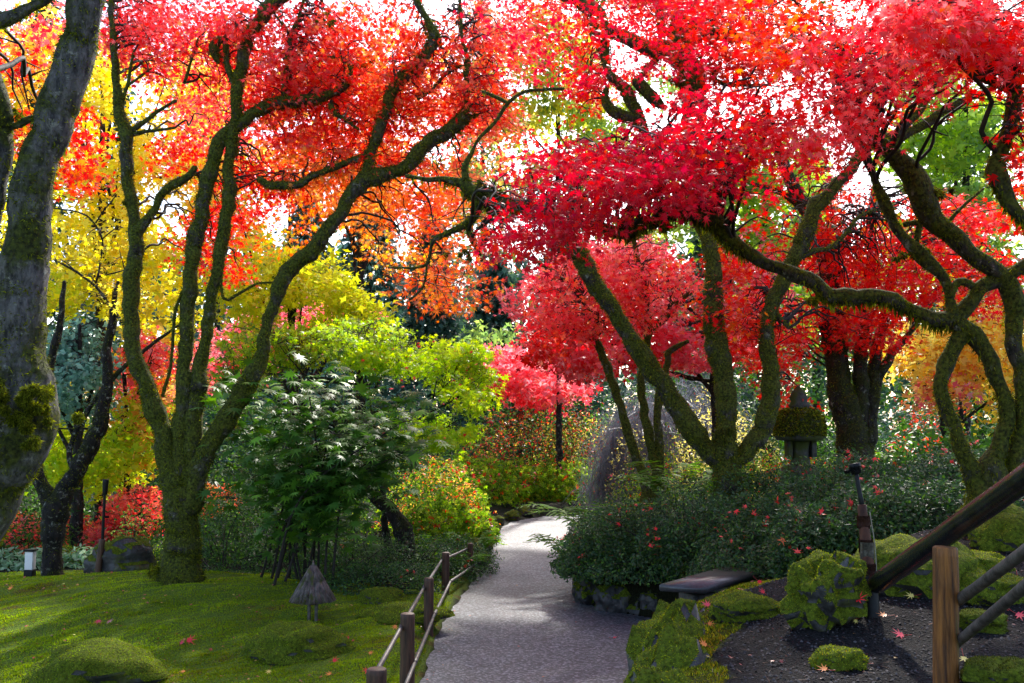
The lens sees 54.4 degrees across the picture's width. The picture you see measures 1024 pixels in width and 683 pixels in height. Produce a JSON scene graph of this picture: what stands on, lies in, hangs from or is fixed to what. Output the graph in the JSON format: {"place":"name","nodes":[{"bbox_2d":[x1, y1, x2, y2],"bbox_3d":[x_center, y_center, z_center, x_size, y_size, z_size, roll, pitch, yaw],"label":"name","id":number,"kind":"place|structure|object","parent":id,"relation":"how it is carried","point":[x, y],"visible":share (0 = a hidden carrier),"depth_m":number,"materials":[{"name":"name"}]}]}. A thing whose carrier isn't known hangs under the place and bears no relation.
{"place":"outdoors","nodes":[
{"label":"outdoors","id":0,"kind":"place"},
{"bbox_2d":[0,430,1023,682],"bbox_3d":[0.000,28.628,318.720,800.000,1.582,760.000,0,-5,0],"label":"ground","id":1,"kind":"structure","parent":0,"point":[880,624],"depth_m":9.29,"materials":[{"name":"green plant"}]},
{"bbox_2d":[0,0,79,401],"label":"conifer tree","id":2,"kind":"object","parent":1,"relation":"on","point":[55,316],"visible":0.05,"depth_m":46.90,"materials":[{"name":"green plant"}]},
{"bbox_2d":[0,493,94,567],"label":"dark bush","id":3,"kind":"object","parent":1,"relation":"on","point":[29,535],"visible":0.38,"depth_m":15.74,"materials":[{"name":"red plant"}]},
{"bbox_2d":[0,0,119,546],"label":"leaning tree","id":4,"kind":"object","parent":1,"relation":"on","point":[30,415],"visible":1,"depth_m":5.61,"materials":[{"name":"grey plant"}]},
{"bbox_2d":[46,311,125,552],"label":"blue spruce","id":5,"kind":"object","parent":1,"relation":"on","point":[77,368],"visible":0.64,"depth_m":16.64,"materials":[{"name":"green plant"}]},
{"bbox_2d":[19,637,170,682],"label":"mossy rock","id":6,"kind":"object","parent":1,"relation":"on","point":[102,660],"visible":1,"depth_m":8.27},
{"bbox_2d":[54,70,153,463],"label":"conifer tree","id":7,"kind":"object","parent":1,"relation":"on","point":[112,157],"visible":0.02,"depth_m":50.28,"materials":[{"name":"green plant"}]},
{"bbox_2d":[31,195,178,575],"bbox_3d":[-5.606,0.665,13.522,2.621,5.434,1.476,-4,-6,40],"label":"forked tree","id":8,"kind":"object","parent":1,"relation":"on","point":[56,501],"visible":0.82,"depth_m":13.47,"materials":[{"name":"brown plant"}]},
{"bbox_2d":[24,323,208,518],"bbox_3d":[-7.442,1.758,17.991,3.763,4.442,3.244,0,-5,0],"label":"lime maple","id":9,"kind":"object","parent":1,"relation":"on","point":[131,436],"visible":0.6,"depth_m":17.50,"materials":[{"name":"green plant"}]},
{"bbox_2d":[83,535,156,572],"bbox_3d":[-5.126,2.944,13.085,0.923,0.829,0.691,0,-5,0],"label":"boulder","id":10,"kind":"object","parent":1,"relation":"on","point":[121,553],"visible":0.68,"depth_m":12.90,"materials":[{"name":"grey stone"}]},
{"bbox_2d":[0,0,245,526],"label":"yellow maple","id":11,"kind":"object","parent":1,"relation":"on","point":[102,96],"visible":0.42,"depth_m":18.62,"materials":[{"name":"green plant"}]},
{"bbox_2d":[80,479,244,550],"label":"red maple","id":12,"kind":"object","parent":1,"relation":"on","point":[124,500],"visible":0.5,"depth_m":16.62,"materials":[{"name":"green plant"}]},
{"bbox_2d":[58,347,319,486],"bbox_3d":[-14.772,2.731,33.919,16.807,5.716,4.833,0,-5,0],"label":"tall hedge","id":13,"kind":"object","parent":1,"relation":"on","point":[209,417],"visible":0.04,"depth_m":33.64,"materials":[{"name":"green plant"}]},
{"bbox_2d":[104,479,310,564],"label":"dark bush","id":14,"kind":"object","parent":1,"relation":"on","point":[154,520],"visible":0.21,"depth_m":15.97,"materials":[{"name":"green plant"}]},
{"bbox_2d":[160,495,280,573],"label":"glossy shrub","id":15,"kind":"object","parent":1,"relation":"on","point":[241,567],"visible":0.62,"depth_m":13.35,"materials":[{"name":"green plant"}]},
{"bbox_2d":[0,569,455,682],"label":"moss lawn","id":16,"kind":"structure","parent":1,"relation":"on","point":[45,579],"depth_m":10.14,"materials":[{"name":"green plant"}]},
{"bbox_2d":[140,490,372,574],"bbox_3d":[-3.834,2.841,14.727,3.999,1.382,2.287,0,-5,0],"label":"dark bush","id":17,"kind":"object","parent":1,"relation":"on","point":[226,534],"visible":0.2,"depth_m":14.60,"materials":[{"name":"green plant"}]},
{"bbox_2d":[174,297,394,457],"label":"pink maple","id":18,"kind":"object","parent":1,"relation":"on","point":[218,352],"visible":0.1,"depth_m":24.84,"materials":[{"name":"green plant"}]},
{"bbox_2d":[199,438,372,563],"bbox_3d":[-3.940,2.674,16.830,3.572,2.158,2.230,0,-5,0],"label":"green shrub","id":19,"kind":"object","parent":1,"relation":"on","point":[247,483],"visible":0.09,"depth_m":16.55,"materials":[{"name":"green plant"}]},
{"bbox_2d":[0,0,575,584],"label":"mossy maple","id":20,"kind":"object","parent":1,"relation":"on","point":[328,90],"visible":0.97,"depth_m":12.32,"materials":[{"name":"red plant"}]},
{"bbox_2d":[188,139,398,552],"bbox_3d":[-4.010,-0.036,16.776,4.560,7.440,2.769,-4,-6,36],"label":"yellow maple","id":21,"kind":"object","parent":1,"relation":"on","point":[336,296],"visible":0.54,"depth_m":16.35,"materials":[{"name":"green plant"}]},
{"bbox_2d":[244,619,355,666],"bbox_3d":[-2.022,2.894,9.350,0.880,0.522,0.917,4,-6,-41],"label":"mossy rock","id":22,"kind":"object","parent":1,"relation":"on","point":[280,643],"visible":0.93,"depth_m":9.14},
{"bbox_2d":[248,189,355,465],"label":"conifer tree","id":23,"kind":"object","parent":1,"relation":"on","point":[296,219],"visible":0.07,"depth_m":43.95,"materials":[{"name":"green plant"}]},
{"bbox_2d":[289,560,335,621],"bbox_3d":[-2.093,2.641,10.462,0.493,0.680,0.498,0,-5,0],"label":"pagoda light","id":24,"kind":"object","parent":1,"relation":"on","point":[313,588],"visible":0.97,"depth_m":10.36,"materials":[{"name":"grey"}]},
{"bbox_2d":[188,346,453,585],"bbox_3d":[-2.524,1.534,12.337,3.778,2.978,2.513,0,-5,0],"label":"palmate shrub","id":25,"kind":"object","parent":1,"relation":"on","point":[322,487],"visible":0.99,"depth_m":12.05,"materials":[{"name":"green plant"}]},
{"bbox_2d":[160,18,486,512],"bbox_3d":[-4.538,-1.992,22.813,7.937,11.948,5.631,0,-5,0],"label":"orange maple","id":26,"kind":"object","parent":1,"relation":"on","point":[360,254],"visible":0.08,"depth_m":22.22,"materials":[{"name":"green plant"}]},
{"bbox_2d":[135,354,537,479],"bbox_3d":[-7.113,2.901,37.827,16.665,6.061,4.787,0,-5,0],"label":"tall hedge","id":27,"kind":"object","parent":1,"relation":"on","point":[418,387],"visible":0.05,"depth_m":37.70,"materials":[{"name":"green plant"}]},
{"bbox_2d":[207,311,510,568],"bbox_3d":[-2.517,1.460,14.726,5.113,3.990,2.442,-1,-5,16],"label":"lace leaf maple","id":28,"kind":"object","parent":1,"relation":"on","point":[355,344],"visible":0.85,"depth_m":14.42,"materials":[{"name":"green plant"}]},
{"bbox_2d":[281,531,436,589],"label":"glossy shrub","id":29,"kind":"object","parent":1,"relation":"on","point":[354,556],"visible":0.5,"depth_m":12.89,"materials":[{"name":"green plant"}]},
{"bbox_2d":[304,381,418,570],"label":"leaning tree","id":30,"kind":"object","parent":1,"relation":"on","point":[399,521],"visible":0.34,"depth_m":14.06,"materials":[{"name":"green plant"}]},
{"bbox_2d":[309,140,419,446],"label":"conifer tree","id":31,"kind":"object","parent":1,"relation":"on","point":[369,269],"visible":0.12,"depth_m":45.82,"materials":[{"name":"green plant"}]},
{"bbox_2d":[296,557,448,596],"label":"glossy shrub","id":32,"kind":"object","parent":1,"relation":"on","point":[403,578],"visible":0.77,"depth_m":12.09,"materials":[{"name":"green plant"}]},
{"bbox_2d":[301,424,480,544],"bbox_3d":[-2.433,2.625,18.879,3.686,2.286,2.494,0,-5,0],"label":"green shrub","id":33,"kind":"object","parent":1,"relation":"on","point":[374,517],"visible":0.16,"depth_m":18.62,"materials":[{"name":"green plant"}]},
{"bbox_2d":[356,600,454,624],"bbox_3d":[-1.129,2.945,10.732,1.054,0.298,0.815,0,-5,0],"label":"mossy rock","id":34,"kind":"object","parent":1,"relation":"on","point":[387,613],"visible":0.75,"depth_m":10.55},
{"bbox_2d":[336,522,492,585],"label":"glossy shrub","id":35,"kind":"object","parent":1,"relation":"on","point":[438,557],"visible":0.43,"depth_m":13.72,"materials":[{"name":"green plant"}]},
{"bbox_2d":[366,543,474,682],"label":"rail fence","id":36,"kind":"object","parent":1,"relation":"on","point":[409,658],"visible":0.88,"depth_m":8.20,"materials":[{"name":"brown wood"}]},
{"bbox_2d":[380,197,473,468],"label":"conifer tree","id":37,"kind":"object","parent":1,"relation":"on","point":[447,326],"visible":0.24,"depth_m":42.57,"materials":[{"name":"green plant"}]},
{"bbox_2d":[374,454,491,519],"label":"azalea","id":38,"kind":"object","parent":1,"relation":"on","point":[482,499],"visible":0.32,"depth_m":22.14,"materials":[{"name":"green plant"}]},
{"bbox_2d":[371,455,500,531],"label":"spindle bush","id":39,"kind":"object","parent":1,"relation":"on","point":[446,481],"visible":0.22,"depth_m":20.25,"materials":[{"name":"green plant"}]},
{"bbox_2d":[390,486,507,545],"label":"azalea","id":40,"kind":"object","parent":1,"relation":"on","point":[464,520],"visible":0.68,"depth_m":18.40,"materials":[{"name":"green plant"}]},
{"bbox_2d":[416,532,504,578],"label":"glossy shrub","id":41,"kind":"object","parent":1,"relation":"on","point":[486,566],"visible":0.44,"depth_m":14.92,"materials":[{"name":"green plant"}]},
{"bbox_2d":[420,447,534,506],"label":"azalea","id":42,"kind":"object","parent":1,"relation":"on","point":[509,497],"visible":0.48,"depth_m":25.10,"materials":[{"name":"green plant"}]},
{"bbox_2d":[435,0,525,420],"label":"conifer tree","id":43,"kind":"object","parent":1,"relation":"on","point":[464,330],"visible":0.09,"depth_m":62.69,"materials":[{"name":"green plant"}]},
{"bbox_2d":[447,249,549,467],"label":"conifer tree","id":44,"kind":"object","parent":1,"relation":"on","point":[490,319],"visible":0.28,"depth_m":41.73,"materials":[{"name":"green plant"}]},
{"bbox_2d":[6,340,1023,682],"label":"leaf litter","id":45,"kind":"object","parent":1,"relation":"on","point":[876,492],"visible":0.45,"depth_m":10.74,"materials":[{"name":"plant"}]},
{"bbox_2d":[461,457,579,501],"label":"azalea","id":46,"kind":"object","parent":1,"relation":"on","point":[540,477],"visible":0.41,"depth_m":25.89,"materials":[{"name":"green plant"}]},
{"bbox_2d":[448,319,602,470],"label":"pink maple","id":47,"kind":"object","parent":1,"relation":"on","point":[534,384],"visible":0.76,"depth_m":28.01,"materials":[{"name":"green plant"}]},
{"bbox_2d":[453,377,615,493],"bbox_3d":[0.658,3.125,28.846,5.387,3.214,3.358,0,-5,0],"label":"spindle bush","id":48,"kind":"object","parent":1,"relation":"on","point":[519,419],"visible":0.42,"depth_m":28.51,"materials":[{"name":"green plant"}]},
{"bbox_2d":[48,208,1023,452],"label":"woods","id":49,"kind":"object","parent":1,"relation":"on","point":[520,277],"visible":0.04,"depth_m":70.41,"materials":[{"name":"green plant"}]},
{"bbox_2d":[401,348,709,474],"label":"tall hedge","id":50,"kind":"object","parent":1,"relation":"on","point":[605,387],"visible":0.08,"depth_m":41.43,"materials":[{"name":"green plant"}]},
{"bbox_2d":[505,456,607,503],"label":"azalea","id":51,"kind":"object","parent":1,"relation":"on","point":[564,478],"visible":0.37,"depth_m":25.99,"materials":[{"name":"green plant"}]},
{"bbox_2d":[547,505,638,586],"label":"evergreen shrub","id":52,"kind":"object","parent":1,"relation":"on","point":[566,551],"visible":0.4,"depth_m":12.22,"materials":[{"name":"green plant"}]},
{"bbox_2d":[509,217,704,518],"bbox_3d":[1.470,0.381,14.913,3.159,4.711,2.508,2,-5,-26],"label":"slim maple","id":53,"kind":"object","parent":1,"relation":"on","point":[638,280],"visible":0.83,"depth_m":14.90,"materials":[{"name":"red plant"}]},
{"bbox_2d":[593,582,631,612],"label":"retaining rock","id":54,"kind":"object","parent":1,"relation":"on","point":[614,598],"visible":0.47,"depth_m":11.79,"materials":[{"name":"stone"}]},
{"bbox_2d":[561,489,699,584],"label":"evergreen shrub","id":55,"kind":"object","parent":1,"relation":"on","point":[589,517],"visible":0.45,"depth_m":11.93,"materials":[{"name":"green plant"}]},
{"bbox_2d":[561,388,711,509],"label":"weeping maple","id":56,"kind":"object","parent":1,"relation":"on","point":[606,456],"visible":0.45,"depth_m":21.91,"materials":[{"name":"grey plant"}]},
{"bbox_2d":[429,0,853,497],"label":"green maple","id":57,"kind":"object","parent":1,"relation":"on","point":[543,112],"visible":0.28,"depth_m":26.99,"materials":[{"name":"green plant"}]},
{"bbox_2d":[493,226,803,487],"bbox_3d":[3.013,0.341,20.258,6.693,5.872,3.945,2,-5,-18],"label":"red maple","id":58,"kind":"object","parent":1,"relation":"on","point":[684,358],"visible":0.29,"depth_m":19.41,"materials":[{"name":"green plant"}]},
{"bbox_2d":[586,526,712,586],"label":"evergreen shrub","id":59,"kind":"object","parent":1,"relation":"on","point":[652,574],"visible":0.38,"depth_m":11.35,"materials":[{"name":"green plant"}]},
{"bbox_2d":[633,665,692,682],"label":"edging rock","id":60,"kind":"object","parent":1,"relation":"on","point":[653,674],"visible":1,"depth_m":4.19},
{"bbox_2d":[625,598,704,673],"bbox_3d":[0.864,1.887,5.266,0.533,1.037,0.700,0,-5,0],"label":"edging rock","id":61,"kind":"object","parent":1,"relation":"on","point":[685,615],"visible":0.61,"depth_m":5.27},
{"bbox_2d":[623,617,709,682],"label":"edging rock","id":62,"kind":"object","parent":1,"relation":"on","point":[674,646],"visible":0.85,"depth_m":4.68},
{"bbox_2d":[592,476,751,571],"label":"evergreen shrub","id":63,"kind":"object","parent":1,"relation":"on","point":[670,508],"visible":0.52,"depth_m":11.64,"materials":[{"name":"green plant"}]},
{"bbox_2d":[563,351,784,509],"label":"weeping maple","id":64,"kind":"object","parent":1,"relation":"on","point":[702,406],"visible":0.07,"depth_m":24.03,"materials":[{"name":"grey plant"}]},
{"bbox_2d":[609,422,750,509],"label":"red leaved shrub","id":65,"kind":"object","parent":1,"relation":"on","point":[639,487],"visible":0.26,"depth_m":16.93,"materials":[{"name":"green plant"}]},
{"bbox_2d":[612,460,774,509],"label":"fern","id":66,"kind":"object","parent":1,"relation":"on","point":[656,482],"visible":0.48,"depth_m":13.26,"materials":[{"name":"plant"}]},
{"bbox_2d":[375,0,1023,507],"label":"limbed maple","id":67,"kind":"object","parent":1,"relation":"on","point":[637,178],"visible":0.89,"depth_m":7.79,"materials":[{"name":"red plant"}]},
{"bbox_2d":[649,492,770,580],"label":"evergreen shrub","id":68,"kind":"object","parent":1,"relation":"on","point":[691,562],"visible":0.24,"depth_m":11.11,"materials":[{"name":"green plant"}]},
{"bbox_2d":[595,107,835,477],"bbox_3d":[5.014,-0.777,24.191,6.188,10.340,4.629,0,-5,0],"label":"green maple","id":69,"kind":"object","parent":1,"relation":"on","point":[753,201],"visible":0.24,"depth_m":23.47,"materials":[{"name":"green plant"}]},
{"bbox_2d":[440,0,993,515],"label":"three stemmed maple","id":70,"kind":"object","parent":1,"relation":"on","point":[722,452],"visible":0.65,"depth_m":12.86,"materials":[{"name":"red plant"}]},
{"bbox_2d":[670,206,782,459],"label":"tree","id":71,"kind":"object","parent":1,"relation":"on","point":[694,255],"visible":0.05,"depth_m":47.52,"materials":[{"name":"green plant"}]},
{"bbox_2d":[682,578,782,682],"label":"moss bank","id":72,"kind":"structure","parent":1,"relation":"on","point":[718,637],"depth_m":5.14,"materials":[{"name":"plant"}]},
{"bbox_2d":[681,515,793,591],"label":"evergreen shrub","id":73,"kind":"object","parent":1,"relation":"on","point":[734,555],"visible":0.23,"depth_m":10.05,"materials":[{"name":"green plant"}]},
{"bbox_2d":[707,589,780,623],"bbox_3d":[1.337,1.519,5.626,0.468,0.214,0.358,0,-5,0],"label":"mossy rock","id":74,"kind":"object","parent":1,"relation":"on","point":[737,606],"visible":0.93,"depth_m":5.51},
{"bbox_2d":[689,483,811,581],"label":"evergreen shrub","id":75,"kind":"object","parent":1,"relation":"on","point":[755,505],"visible":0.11,"depth_m":10.71,"materials":[{"name":"green plant"}]},
{"bbox_2d":[704,464,820,522],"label":"evergreen shrub","id":76,"kind":"object","parent":1,"relation":"on","point":[751,483],"visible":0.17,"depth_m":12.28,"materials":[{"name":"green plant"}]},
{"bbox_2d":[564,276,1014,473],"bbox_3d":[11.760,1.556,35.861,20.226,8.872,4.759,0,-5,0],"label":"tall hedge","id":77,"kind":"object","parent":1,"relation":"on","point":[828,413],"visible":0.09,"depth_m":35.69,"materials":[{"name":"green plant"}]},
{"bbox_2d":[772,386,828,489],"bbox_3d":[3.969,1.333,13.736,0.769,1.429,0.764,0,-5,0],"label":"stone lantern","id":78,"kind":"object","parent":1,"relation":"on","point":[800,426],"visible":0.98,"depth_m":13.57,"materials":[{"name":"stone"}]},
{"bbox_2d":[714,468,898,577],"bbox_3d":[3.230,1.853,10.373,2.148,1.059,1.709,2,-5,-22],"label":"evergreen shrub","id":79,"kind":"object","parent":1,"relation":"on","point":[799,494],"visible":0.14,"depth_m":10.38,"materials":[{"name":"green plant"}]},
{"bbox_2d":[754,129,890,459],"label":"tree","id":80,"kind":"object","parent":1,"relation":"on","point":[816,365],"visible":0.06,"depth_m":49.40,"materials":[{"name":"green plant"}]},
{"bbox_2d":[750,492,897,578],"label":"evergreen shrub","id":81,"kind":"object","parent":1,"relation":"on","point":[781,572],"visible":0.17,"depth_m":9.20,"materials":[{"name":"green plant"}]},
{"bbox_2d":[780,549,871,631],"bbox_3d":[1.619,1.281,5.119,0.416,0.426,0.461,-3,-6,34],"label":"mossy rock","id":82,"kind":"object","parent":1,"relation":"on","point":[823,590],"visible":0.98,"depth_m":4.99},
{"bbox_2d":[808,644,869,671],"bbox_3d":[1.447,1.424,4.418,0.274,0.152,0.223,0,-5,0],"label":"mossy rock","id":83,"kind":"object","parent":1,"relation":"on","point":[836,657],"visible":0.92,"depth_m":4.36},
{"bbox_2d":[765,443,930,511],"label":"evergreen shrub","id":84,"kind":"object","parent":1,"relation":"on","point":[829,455],"visible":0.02,"depth_m":11.99,"materials":[{"name":"green plant"}]},
{"bbox_2d":[750,484,951,573],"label":"evergreen shrub","id":85,"kind":"object","parent":1,"relation":"on","point":[792,540],"visible":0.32,"depth_m":8.94,"materials":[{"name":"green plant"}]},
{"bbox_2d":[844,463,879,617],"bbox_3d":[1.861,1.063,5.270,0.108,0.833,0.263,1,-5,-6],"label":"lamp stake","id":86,"kind":"object","parent":1,"relation":"on","point":[866,543],"visible":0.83,"depth_m":5.26,"materials":[{"name":"black metal"}]},
{"bbox_2d":[712,529,1023,682],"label":"gravel","id":87,"kind":"structure","parent":1,"relation":"on","point":[988,642],"depth_m":4.78,"materials":[{"name":"grey gravel"}]},
{"bbox_2d":[779,449,957,541],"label":"evergreen shrub","id":88,"kind":"object","parent":1,"relation":"on","point":[841,474],"visible":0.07,"depth_m":10.40,"materials":[{"name":"green plant"}]},
{"bbox_2d":[724,112,1023,488],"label":"stout maple","id":89,"kind":"object","parent":1,"relation":"on","point":[854,406],"visible":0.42,"depth_m":14.57,"materials":[{"name":"red plant"}]},
{"bbox_2d":[800,471,966,550],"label":"evergreen shrub","id":90,"kind":"object","parent":1,"relation":"on","point":[913,500],"visible":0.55,"depth_m":8.66,"materials":[{"name":"green plant"}]},
{"bbox_2d":[832,397,941,464],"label":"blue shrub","id":91,"kind":"object","parent":1,"relation":"on","point":[890,421],"visible":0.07,"depth_m":23.77,"materials":[{"name":"green plant"}]},
{"bbox_2d":[853,533,978,598],"bbox_3d":[2.313,1.318,5.749,0.834,0.426,0.635,0,-5,0],"label":"mossy rock","id":92,"kind":"object","parent":1,"relation":"on","point":[918,581],"visible":0.35,"depth_m":5.53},
{"bbox_2d":[830,452,1015,504],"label":"evergreen shrub","id":93,"kind":"object","parent":1,"relation":"on","point":[903,465],"visible":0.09,"depth_m":9.98,"materials":[{"name":"green plant"}]},
{"bbox_2d":[823,287,1023,458],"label":"tall hedge","id":94,"kind":"object","parent":1,"relation":"on","point":[911,404],"visible":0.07,"depth_m":31.82,"materials":[{"name":"green plant"}]},
{"bbox_2d":[875,417,975,479],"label":"rhododendron","id":95,"kind":"object","parent":1,"relation":"on","point":[915,439],"visible":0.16,"depth_m":15.32,"materials":[{"name":"green plant"}]},
{"bbox_2d":[832,0,1023,255],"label":"overhanging maple","id":96,"kind":"object","parent":1,"relation":"on","point":[930,22],"visible":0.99,"depth_m":5.70,"materials":[{"name":"red plant"}]},
{"bbox_2d":[857,61,1023,440],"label":"green maple","id":97,"kind":"object","parent":1,"relation":"on","point":[957,150],"visible":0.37,"depth_m":22.38,"materials":[{"name":"green plant"}]},
{"bbox_2d":[867,462,1023,682],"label":"handrail","id":98,"kind":"object","parent":1,"relation":"on","point":[941,552],"visible":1,"depth_m":4.07,"materials":[{"name":"brown wood"}]},
{"bbox_2d":[868,292,1023,452],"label":"orange maple","id":99,"kind":"object","parent":1,"relation":"on","point":[968,369],"visible":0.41,"depth_m":18.21,"materials":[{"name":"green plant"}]},
{"bbox_2d":[870,437,1023,524],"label":"evergreen shrub","id":100,"kind":"object","parent":1,"relation":"on","point":[1018,502],"visible":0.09,"depth_m":9.50,"materials":[{"name":"green plant"}]},
{"bbox_2d":[959,607,1008,633],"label":"mossy rock","id":101,"kind":"object","parent":1,"relation":"on","point":[970,615],"visible":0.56,"depth_m":4.92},
{"bbox_2d":[959,654,1023,682],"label":"mossy rock","id":102,"kind":"object","parent":1,"relation":"on","point":[991,669],"visible":1,"depth_m":4.00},
{"bbox_2d":[959,568,1023,605],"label":"mossy rock","id":103,"kind":"object","parent":1,"relation":"on","point":[996,591],"visible":0.38,"depth_m":5.37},
{"bbox_2d":[968,512,1023,552],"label":"mossy rock","id":104,"kind":"object","parent":1,"relation":"on","point":[1004,531],"visible":0.84,"depth_m":6.54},
{"bbox_2d":[0,0,1023,428],"label":"sky","id":105,"kind":"structure","parent":0,"point":[432,4],"materials":[{"name":"white"}]},
{"bbox_2d":[420,515,650,682],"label":"path","id":106,"kind":"structure","parent":0,"point":[521,626],"depth_m":10.80,"materials":[{"name":"grey gravel"}]},
{"bbox_2d":[659,567,764,601],"bbox_3d":[1.900,2.608,9.278,0.438,0.820,1.421,-3,-6,36],"label":"slab bench","id":107,"kind":"object","parent":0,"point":[699,586],"visible":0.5,"depth_m":9.03,"materials":[{"name":"stone"}]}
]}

